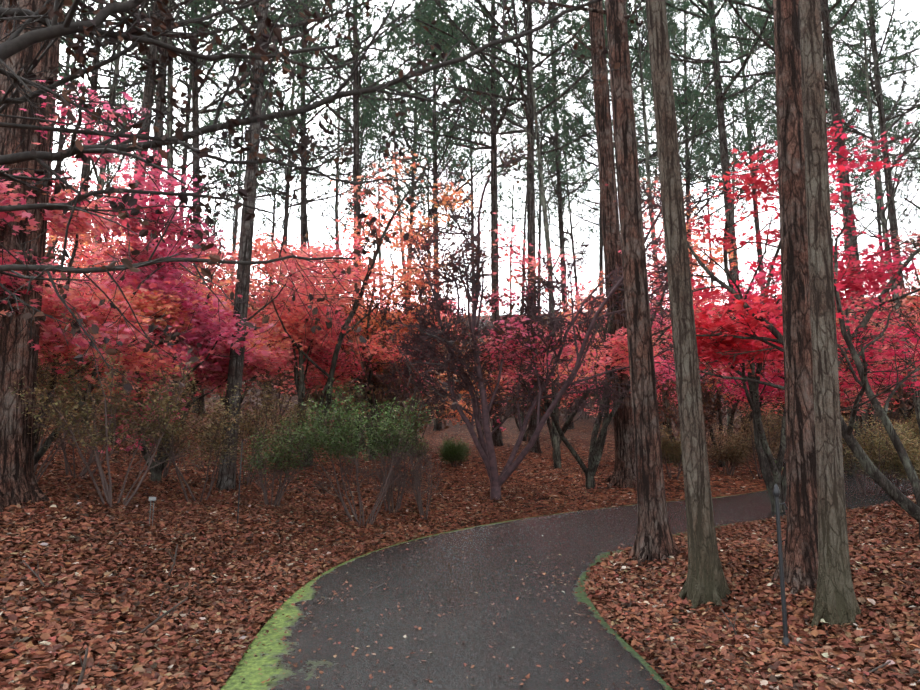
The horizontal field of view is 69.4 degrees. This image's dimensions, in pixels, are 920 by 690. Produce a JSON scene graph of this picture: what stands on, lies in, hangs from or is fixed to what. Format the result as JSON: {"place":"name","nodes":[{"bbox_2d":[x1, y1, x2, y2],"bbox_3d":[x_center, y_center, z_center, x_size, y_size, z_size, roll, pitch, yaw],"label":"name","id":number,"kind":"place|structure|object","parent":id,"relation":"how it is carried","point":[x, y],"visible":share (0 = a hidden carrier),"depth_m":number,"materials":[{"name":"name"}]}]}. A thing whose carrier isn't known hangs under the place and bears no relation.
{"place":"outdoors","nodes":[
{"label":"outdoors","id":0,"kind":"place"},
{"bbox_2d":[0,283,919,689],"bbox_3d":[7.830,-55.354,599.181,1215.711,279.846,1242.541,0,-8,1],"label":"ground","id":1,"kind":"structure","parent":0,"point":[578,435],"depth_m":13.87,"materials":[{"name":"brown soil"}]},
{"bbox_2d":[0,0,62,515],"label":"pine","id":2,"kind":"object","parent":1,"relation":"on","point":[18,362],"visible":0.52,"depth_m":7.84,"materials":[{"name":"brown plant"}]},
{"bbox_2d":[43,185,103,308],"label":"pink maple","id":3,"kind":"object","parent":1,"relation":"on","point":[52,247],"visible":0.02,"depth_m":13.28,"materials":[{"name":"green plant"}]},
{"bbox_2d":[34,341,120,481],"bbox_3d":[-5.731,0.857,9.072,1.689,2.181,2.243,3,-8,-19],"label":"olive shrub","id":4,"kind":"object","parent":1,"relation":"on","point":[41,378],"visible":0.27,"depth_m":9.13,"materials":[{"name":"green plant"}]},
{"bbox_2d":[34,346,189,479],"bbox_3d":[-5.739,0.967,10.443,1.800,2.305,2.689,-2,-8,11],"label":"olive shrub","id":5,"kind":"object","parent":1,"relation":"on","point":[67,465],"visible":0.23,"depth_m":10.24,"materials":[{"name":"green plant"}]},
{"bbox_2d":[8,302,220,508],"bbox_3d":[-4.137,0.776,8.215,2.318,2.529,2.076,3,-9,-21],"label":"olive shrub","id":6,"kind":"object","parent":1,"relation":"on","point":[93,436],"visible":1,"depth_m":8.19,"materials":[{"name":"green plant"}]},
{"bbox_2d":[63,79,166,219],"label":"pine","id":7,"kind":"object","parent":1,"relation":"on","point":[109,170],"visible":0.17,"depth_m":69.58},
{"bbox_2d":[47,0,184,262],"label":"pine","id":8,"kind":"object","parent":1,"relation":"on","point":[69,72],"visible":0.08,"depth_m":41.07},
{"bbox_2d":[0,75,242,465],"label":"maple","id":9,"kind":"object","parent":1,"relation":"on","point":[51,332],"visible":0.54,"depth_m":8.63,"materials":[{"name":"red plant"}]},
{"bbox_2d":[54,0,198,397],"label":"hardwood tree","id":10,"kind":"object","parent":1,"relation":"on","point":[112,94],"visible":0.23,"depth_m":19.73,"materials":[{"name":"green plant"}]},
{"bbox_2d":[38,180,229,427],"bbox_3d":[-9.036,-0.746,17.424,5.616,6.300,5.718,3,-9,-20],"label":"pink maple","id":11,"kind":"object","parent":1,"relation":"on","point":[82,255],"visible":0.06,"depth_m":16.48,"materials":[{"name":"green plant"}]},
{"bbox_2d":[57,0,243,379],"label":"pine","id":12,"kind":"object","parent":1,"relation":"on","point":[94,82],"visible":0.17,"depth_m":29.23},
{"bbox_2d":[124,369,222,476],"bbox_3d":[-5.196,1.356,12.046,1.929,2.217,1.870,1,-8,-9],"label":"olive shrub","id":13,"kind":"object","parent":1,"relation":"on","point":[165,472],"visible":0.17,"depth_m":12.08,"materials":[{"name":"green plant"}]},
{"bbox_2d":[107,374,255,503],"bbox_3d":[-4.263,1.444,10.071,2.399,1.992,1.719,0,-8,-1],"label":"olive shrub","id":14,"kind":"object","parent":1,"relation":"on","point":[219,428],"visible":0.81,"depth_m":10.01,"materials":[{"name":"green plant"}]},
{"bbox_2d":[102,0,268,411],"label":"pine","id":15,"kind":"object","parent":1,"relation":"on","point":[160,106],"visible":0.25,"depth_m":20.73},
{"bbox_2d":[0,0,371,444],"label":"pine","id":16,"kind":"object","parent":1,"relation":"on","point":[147,91],"visible":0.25,"depth_m":16.10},
{"bbox_2d":[50,149,326,481],"bbox_3d":[-4.830,-0.314,11.870,4.034,5.921,6.056,0,-8,2],"label":"maple","id":17,"kind":"object","parent":1,"relation":"on","point":[210,339],"visible":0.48,"depth_m":11.27,"materials":[{"name":"pink plant"}]},
{"bbox_2d":[80,1,299,266],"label":"pine","id":18,"kind":"object","parent":1,"relation":"on","point":[185,150],"visible":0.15,"depth_m":38.89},
{"bbox_2d":[85,236,321,409],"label":"maple tree","id":19,"kind":"object","parent":1,"relation":"on","point":[253,377],"visible":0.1,"depth_m":20.99,"materials":[{"name":"red plant"}]},
{"bbox_2d":[120,0,310,440],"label":"hardwood tree","id":20,"kind":"object","parent":1,"relation":"on","point":[170,71],"visible":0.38,"depth_m":16.92,"materials":[{"name":"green plant"}]},
{"bbox_2d":[187,165,260,251],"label":"pine","id":21,"kind":"object","parent":1,"relation":"on","point":[216,220],"visible":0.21,"depth_m":122.17,"materials":[{"name":"green plant"}]},
{"bbox_2d":[82,0,388,413],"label":"pine","id":22,"kind":"object","parent":1,"relation":"on","point":[195,61],"visible":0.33,"depth_m":25.82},
{"bbox_2d":[182,375,291,485],"bbox_3d":[-4.122,1.601,12.425,1.835,2.122,1.742,0,-8,-3],"label":"olive shrub","id":23,"kind":"object","parent":1,"relation":"on","point":[257,418],"visible":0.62,"depth_m":12.38,"materials":[{"name":"green plant"}]},
{"bbox_2d":[162,50,312,270],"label":"pine","id":24,"kind":"object","parent":1,"relation":"on","point":[238,199],"visible":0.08,"depth_m":61.25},
{"bbox_2d":[207,244,312,420],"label":"maple tree","id":25,"kind":"object","parent":1,"relation":"on","point":[253,269],"visible":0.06,"depth_m":28.54,"materials":[{"name":"plant"}]},
{"bbox_2d":[206,112,331,285],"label":"pine","id":26,"kind":"object","parent":1,"relation":"on","point":[274,207],"visible":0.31,"depth_m":66.20,"materials":[{"name":"green plant"}]},
{"bbox_2d":[234,405,319,506],"bbox_3d":[-2.664,1.657,9.760,1.284,1.543,1.422,3,-9,-20],"label":"green shrub","id":27,"kind":"object","parent":1,"relation":"on","point":[280,460],"visible":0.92,"depth_m":9.68,"materials":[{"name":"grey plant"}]},
{"bbox_2d":[149,0,427,423],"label":"pine","id":28,"kind":"object","parent":1,"relation":"on","point":[303,226],"visible":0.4,"depth_m":31.59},
{"bbox_2d":[260,388,329,468],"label":"olive shrub","id":29,"kind":"object","parent":1,"relation":"on","point":[297,409],"visible":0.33,"depth_m":14.65,"materials":[{"name":"green plant"}]},
{"bbox_2d":[219,231,381,443],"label":"maple tree","id":30,"kind":"object","parent":1,"relation":"on","point":[279,370],"visible":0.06,"depth_m":21.62,"materials":[{"name":"red plant"}]},
{"bbox_2d":[261,127,339,275],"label":"hardwood tree","id":31,"kind":"object","parent":1,"relation":"on","point":[317,214],"visible":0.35,"depth_m":49.39,"materials":[{"name":"brown plant"}]},
{"bbox_2d":[205,0,405,388],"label":"pine","id":32,"kind":"object","parent":1,"relation":"on","point":[287,205],"visible":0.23,"depth_m":46.41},
{"bbox_2d":[193,0,421,490],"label":"pine","id":33,"kind":"object","parent":1,"relation":"on","point":[226,479],"visible":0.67,"depth_m":12.36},
{"bbox_2d":[0,0,645,417],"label":"tree branches","id":34,"kind":"object","parent":1,"relation":"on","point":[68,28],"visible":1,"depth_m":4.98,"materials":[{"name":"brown plant"}]},
{"bbox_2d":[278,362,378,438],"bbox_3d":[-4.424,1.651,23.123,3.632,3.946,2.962,8,-11,-44],"label":"understory brush","id":35,"kind":"object","parent":1,"relation":"on","point":[316,397],"visible":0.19,"depth_m":23.08,"materials":[{"name":"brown plant"}]},
{"bbox_2d":[270,67,420,296],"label":"pine","id":36,"kind":"object","parent":1,"relation":"on","point":[341,177],"visible":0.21,"depth_m":57.17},
{"bbox_2d":[209,148,483,465],"bbox_3d":[-3.179,-0.596,15.032,5.323,7.084,8.214,7,-10,-40],"label":"maple tree","id":37,"kind":"object","parent":1,"relation":"on","point":[292,328],"visible":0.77,"depth_m":14.91,"materials":[{"name":"red plant"}]},
{"bbox_2d":[229,0,471,448],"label":"pine","id":38,"kind":"object","parent":1,"relation":"on","point":[354,129],"visible":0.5,"depth_m":25.12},
{"bbox_2d":[284,29,428,432],"bbox_3d":[-4.197,-5.626,28.245,6.106,19.498,6.678,5,-9,-32],"label":"hardwood tree","id":39,"kind":"object","parent":1,"relation":"on","point":[337,190],"visible":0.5,"depth_m":28.22,"materials":[{"name":"brown plant"}]},
{"bbox_2d":[304,319,409,453],"bbox_3d":[-3.321,1.263,22.144,3.441,4.993,3.912,-1,-8,10],"label":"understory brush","id":40,"kind":"object","parent":1,"relation":"on","point":[364,381],"visible":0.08,"depth_m":21.48,"materials":[{"name":"plant"}]},
{"bbox_2d":[274,378,445,525],"bbox_3d":[-1.532,1.590,9.724,2.063,2.177,1.869,-5,-10,33],"label":"shrub","id":41,"kind":"object","parent":1,"relation":"on","point":[332,443],"visible":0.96,"depth_m":9.60,"materials":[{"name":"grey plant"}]},
{"bbox_2d":[285,206,467,460],"bbox_3d":[-2.419,-0.027,19.222,5.515,7.099,7.817,-3,-9,21],"label":"maple tree","id":42,"kind":"object","parent":1,"relation":"on","point":[370,340],"visible":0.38,"depth_m":18.34,"materials":[{"name":"orange plant"}]},
{"bbox_2d":[303,245,470,466],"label":"maple tree","id":43,"kind":"object","parent":1,"relation":"on","point":[384,389],"visible":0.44,"depth_m":17.82,"materials":[{"name":"brown plant"}]},
{"bbox_2d":[341,255,435,454],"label":"maple tree","id":44,"kind":"object","parent":1,"relation":"on","point":[384,305],"visible":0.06,"depth_m":22.49,"materials":[{"name":"red plant"}]},
{"bbox_2d":[362,437,420,513],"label":"shrub","id":45,"kind":"object","parent":1,"relation":"on","point":[389,494],"visible":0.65,"depth_m":10.57,"materials":[{"name":"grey plant"}]},
{"bbox_2d":[361,115,424,306],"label":"hardwood tree","id":46,"kind":"object","parent":1,"relation":"on","point":[387,216],"visible":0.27,"depth_m":38.26,"materials":[{"name":"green plant"}]},
{"bbox_2d":[342,82,464,442],"bbox_3d":[-2.005,-3.482,25.192,5.108,15.264,3.819,2,-8,-12],"label":"hardwood tree","id":47,"kind":"object","parent":1,"relation":"on","point":[399,213],"visible":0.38,"depth_m":25.80,"materials":[{"name":"brown plant"}]},
{"bbox_2d":[307,0,516,412],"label":"pine","id":48,"kind":"object","parent":1,"relation":"on","point":[462,154],"visible":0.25,"depth_m":43.80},
{"bbox_2d":[382,387,451,445],"bbox_3d":[-1.684,2.405,24.196,2.706,2.939,2.206,4,-9,-24],"label":"understory brush","id":49,"kind":"object","parent":1,"relation":"on","point":[418,421],"visible":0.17,"depth_m":23.81,"materials":[{"name":"brown plant"}]},
{"bbox_2d":[396,430,443,519],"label":"shrub","id":50,"kind":"object","parent":1,"relation":"on","point":[417,483],"visible":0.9,"depth_m":10.43,"materials":[{"name":"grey plant"}]},
{"bbox_2d":[374,89,482,377],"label":"pine","id":51,"kind":"object","parent":1,"relation":"on","point":[428,154],"visible":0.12,"depth_m":72.10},
{"bbox_2d":[307,0,559,430],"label":"pine","id":52,"kind":"object","parent":1,"relation":"on","point":[437,425],"visible":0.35,"depth_m":34.29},
{"bbox_2d":[438,434,471,466],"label":"shrub","id":53,"kind":"object","parent":1,"relation":"on","point":[451,453],"visible":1,"depth_m":18.60,"materials":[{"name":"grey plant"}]},
{"bbox_2d":[22,544,890,685],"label":"dead sticks","id":54,"kind":"object","parent":1,"relation":"on","point":[83,664],"visible":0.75,"depth_m":4.77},
{"bbox_2d":[0,406,919,689],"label":"fallen leaves","id":55,"kind":"object","parent":1,"relation":"on","point":[28,624],"visible":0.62,"depth_m":5.61,"materials":[{"name":"plant"}]},
{"bbox_2d":[383,57,546,395],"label":"pine","id":56,"kind":"object","parent":1,"relation":"on","point":[485,193],"visible":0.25,"depth_m":53.04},
{"bbox_2d":[413,309,524,442],"bbox_3d":[0.067,1.397,23.967,5.014,5.080,5.676,-3,-9,21],"label":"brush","id":57,"kind":"object","parent":1,"relation":"on","point":[462,404],"visible":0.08,"depth_m":22.88,"materials":[{"name":"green plant"}]},
{"bbox_2d":[468,148,542,411],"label":"hardwood tree","id":58,"kind":"object","parent":1,"relation":"on","point":[512,239],"visible":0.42,"depth_m":45.93,"materials":[{"name":"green plant"}]},
{"bbox_2d":[343,0,681,453],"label":"pine","id":59,"kind":"object","parent":1,"relation":"on","point":[532,422],"visible":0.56,"depth_m":23.76,"materials":[{"name":"plant"}]},
{"bbox_2d":[460,74,570,423],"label":"hardwood tree","id":60,"kind":"object","parent":1,"relation":"on","point":[524,232],"visible":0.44,"depth_m":35.97,"materials":[{"name":"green plant"}]},
{"bbox_2d":[470,307,561,440],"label":"maple","id":61,"kind":"object","parent":1,"relation":"on","point":[483,311],"visible":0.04,"depth_m":28.49,"materials":[{"name":"red plant"}]},
{"bbox_2d":[366,0,677,446],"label":"pine","id":62,"kind":"object","parent":1,"relation":"on","point":[497,437],"visible":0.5,"depth_m":27.60,"materials":[{"name":"plant"}]},
{"bbox_2d":[452,0,602,467],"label":"pine tree","id":63,"kind":"object","parent":1,"relation":"on","point":[556,449],"visible":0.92,"depth_m":18.62,"materials":[{"name":"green plant"}]},
{"bbox_2d":[481,68,598,340],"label":"pine","id":64,"kind":"object","parent":1,"relation":"on","point":[566,180],"visible":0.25,"depth_m":62.73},
{"bbox_2d":[364,121,734,499],"bbox_3d":[1.476,-0.264,13.540,7.418,7.072,7.216,-2,-8,14],"label":"bare maple","id":65,"kind":"object","parent":1,"relation":"on","point":[486,450],"visible":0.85,"depth_m":12.81,"materials":[{"name":"brown plant"}]},
{"bbox_2d":[513,122,617,327],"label":"pine","id":66,"kind":"object","parent":1,"relation":"on","point":[580,230],"visible":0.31,"depth_m":82.07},
{"bbox_2d":[482,288,663,458],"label":"maple","id":67,"kind":"object","parent":1,"relation":"on","point":[566,425],"visible":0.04,"depth_m":20.36,"materials":[{"name":"red plant"}]},
{"bbox_2d":[453,0,725,429],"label":"pine","id":68,"kind":"object","parent":1,"relation":"on","point":[561,210],"visible":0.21,"depth_m":37.01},
{"bbox_2d":[498,11,684,405],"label":"pine","id":69,"kind":"object","parent":1,"relation":"on","point":[600,234],"visible":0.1,"depth_m":48.73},
{"bbox_2d":[524,0,680,566],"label":"pine","id":70,"kind":"object","parent":1,"relation":"on","point":[654,539],"visible":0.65,"depth_m":7.63,"materials":[{"name":"brown plant"}]},
{"bbox_2d":[561,0,649,489],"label":"pine","id":71,"kind":"object","parent":1,"relation":"on","point":[623,475],"visible":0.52,"depth_m":15.17,"materials":[{"name":"brown plant"}]},
{"bbox_2d":[459,168,762,488],"bbox_3d":[3.017,0.073,14.826,6.114,6.626,6.196,0,-8,3],"label":"pink maple","id":72,"kind":"object","parent":1,"relation":"on","point":[596,448],"visible":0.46,"depth_m":13.96,"materials":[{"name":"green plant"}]},
{"bbox_2d":[566,261,700,407],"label":"maple","id":73,"kind":"object","parent":1,"relation":"on","point":[591,350],"visible":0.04,"depth_m":22.70,"materials":[{"name":"red plant"}]},
{"bbox_2d":[497,0,776,192],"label":"pine","id":74,"kind":"object","parent":1,"relation":"on","point":[567,126],"visible":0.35,"depth_m":29.64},
{"bbox_2d":[552,0,759,462],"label":"hardwood tree","id":75,"kind":"object","parent":1,"relation":"on","point":[649,186],"visible":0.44,"depth_m":21.19,"materials":[{"name":"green plant"}]},
{"bbox_2d":[579,21,753,323],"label":"pine","id":76,"kind":"object","parent":1,"relation":"on","point":[652,121],"visible":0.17,"depth_m":58.13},
{"bbox_2d":[659,422,682,479],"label":"shrub","id":77,"kind":"object","parent":1,"relation":"on","point":[669,450],"visible":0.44,"depth_m":15.44,"materials":[{"name":"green plant"}]},
{"bbox_2d":[568,0,778,273],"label":"pine","id":78,"kind":"object","parent":1,"relation":"on","point":[680,92],"visible":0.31,"depth_m":37.28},
{"bbox_2d":[584,268,783,456],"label":"maple","id":79,"kind":"object","parent":1,"relation":"on","point":[727,403],"visible":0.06,"depth_m":21.07,"materials":[{"name":"red plant"}]},
{"bbox_2d":[645,0,731,612],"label":"pine","id":80,"kind":"object","parent":1,"relation":"on","point":[705,582],"visible":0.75,"depth_m":6.05,"materials":[{"name":"brown plant"}]},
{"bbox_2d":[656,350,745,451],"bbox_3d":[6.184,1.552,18.256,2.845,3.912,3.441,5,-9,-31],"label":"understory brush","id":81,"kind":"object","parent":1,"relation":"on","point":[709,411],"visible":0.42,"depth_m":17.91,"materials":[{"name":"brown plant"}]},
{"bbox_2d":[661,82,776,435],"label":"hardwood tree","id":82,"kind":"object","parent":1,"relation":"on","point":[733,188],"visible":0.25,"depth_m":31.28,"materials":[{"name":"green plant"}]},
{"bbox_2d":[682,118,764,314],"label":"pine","id":83,"kind":"object","parent":1,"relation":"on","point":[715,199],"visible":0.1,"depth_m":88.61,"materials":[{"name":"green plant"}]},
{"bbox_2d":[706,421,753,475],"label":"shrub","id":84,"kind":"object","parent":1,"relation":"on","point":[733,453],"visible":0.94,"depth_m":15.76,"materials":[{"name":"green plant"}]},
{"bbox_2d":[581,0,883,456],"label":"pine","id":85,"kind":"object","parent":1,"relation":"on","point":[828,45],"visible":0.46,"depth_m":19.88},
{"bbox_2d":[586,0,905,448],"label":"pine","id":86,"kind":"object","parent":1,"relation":"on","point":[722,126],"visible":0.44,"depth_m":26.07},
{"bbox_2d":[643,0,848,410],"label":"pine","id":87,"kind":"object","parent":1,"relation":"on","point":[728,49],"visible":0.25,"depth_m":43.70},
{"bbox_2d":[649,278,842,466],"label":"pink maple","id":88,"kind":"object","parent":1,"relation":"on","point":[731,416],"visible":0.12,"depth_m":18.40,"materials":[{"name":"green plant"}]},
{"bbox_2d":[721,401,785,478],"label":"shrub","id":89,"kind":"object","parent":1,"relation":"on","point":[768,436],"visible":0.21,"depth_m":15.99,"materials":[{"name":"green plant"}]},
{"bbox_2d":[733,398,784,455],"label":"shrub","id":90,"kind":"object","parent":1,"relation":"on","point":[762,417],"visible":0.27,"depth_m":19.87,"materials":[{"name":"green plant"}]},
{"bbox_2d":[621,57,919,539],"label":"crimson maple","id":91,"kind":"object","parent":1,"relation":"on","point":[727,342],"visible":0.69,"depth_m":7.38,"materials":[{"name":"red plant"}]},
{"bbox_2d":[773,484,789,646],"bbox_3d":[2.337,1.683,4.771,0.106,1.348,0.060,0,-8,1],"label":"post","id":92,"kind":"object","parent":1,"relation":"on","point":[785,639],"visible":0.9,"depth_m":4.78,"materials":[{"name":"black"}]},
{"bbox_2d":[653,109,919,511],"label":"crimson maple","id":93,"kind":"object","parent":1,"relation":"on","point":[872,273],"visible":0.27,"depth_m":10.49,"materials":[{"name":"red plant"}]},
{"bbox_2d":[771,0,817,601],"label":"pine","id":94,"kind":"object","parent":1,"relation":"on","point":[800,556],"visible":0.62,"depth_m":5.85,"materials":[{"name":"brown plant"}]},
{"bbox_2d":[682,0,919,230],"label":"pine","id":95,"kind":"object","parent":1,"relation":"on","point":[759,20],"visible":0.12,"depth_m":33.23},
{"bbox_2d":[700,285,919,475],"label":"pink maple","id":96,"kind":"object","parent":1,"relation":"on","point":[849,392],"visible":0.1,"depth_m":16.33,"materials":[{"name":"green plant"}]},
{"bbox_2d":[706,0,919,425],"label":"pine","id":97,"kind":"object","parent":1,"relation":"on","point":[876,82],"visible":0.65,"depth_m":28.09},
{"bbox_2d":[799,0,862,629],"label":"pine","id":98,"kind":"object","parent":1,"relation":"on","point":[835,601],"visible":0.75,"depth_m":5.15,"materials":[{"name":"brown plant"}]},
{"bbox_2d":[744,1,918,445],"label":"hardwood tree","id":99,"kind":"object","parent":1,"relation":"on","point":[861,418],"visible":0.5,"depth_m":24.10,"materials":[{"name":"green plant"}]},
{"bbox_2d":[825,0,919,434],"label":"hardwood tree","id":100,"kind":"object","parent":1,"relation":"on","point":[916,401],"visible":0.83,"depth_m":17.61,"materials":[{"name":"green plant"}]},
{"bbox_2d":[827,51,919,285],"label":"pine","id":101,"kind":"object","parent":1,"relation":"on","point":[878,219],"visible":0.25,"depth_m":57.51,"materials":[{"name":"green plant"}]},
{"bbox_2d":[836,264,919,425],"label":"pink maple","id":102,"kind":"object","parent":1,"relation":"on","point":[901,409],"visible":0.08,"depth_m":21.08,"materials":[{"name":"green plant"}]},
{"bbox_2d":[841,407,918,494],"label":"shrub","id":103,"kind":"object","parent":1,"relation":"on","point":[865,436],"visible":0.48,"depth_m":12.72,"materials":[{"name":"green plant"}]},
{"bbox_2d":[844,364,919,433],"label":"understory brush","id":104,"kind":"object","parent":1,"relation":"on","point":[890,417],"visible":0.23,"depth_m":25.58,"materials":[{"name":"brown plant"}]},
{"bbox_2d":[851,257,919,431],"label":"maple","id":105,"kind":"object","parent":1,"relation":"on","point":[896,343],"visible":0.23,"depth_m":18.07,"materials":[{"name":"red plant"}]},
{"bbox_2d":[852,420,919,491],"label":"shrub","id":106,"kind":"object","parent":1,"relation":"on","point":[911,455],"visible":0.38,"depth_m":13.00,"materials":[{"name":"green plant"}]},
{"bbox_2d":[866,228,919,386],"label":"maple","id":107,"kind":"object","parent":1,"relation":"on","point":[915,296],"visible":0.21,"depth_m":17.56,"materials":[{"name":"red plant"}]},
{"bbox_2d":[885,405,919,460],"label":"shrub","id":108,"kind":"object","parent":1,"relation":"on","point":[914,426],"visible":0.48,"depth_m":17.16,"materials":[{"name":"green plant"}]},
{"bbox_2d":[45,0,919,314],"label":"sky","id":109,"kind":"structure","parent":0,"point":[294,228],"materials":[{"name":"white"}]},
{"bbox_2d":[220,457,913,689],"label":"asphalt path","id":110,"kind":"structure","parent":0,"point":[518,622],"depth_m":5.52,"materials":[{"name":"asphalt"}]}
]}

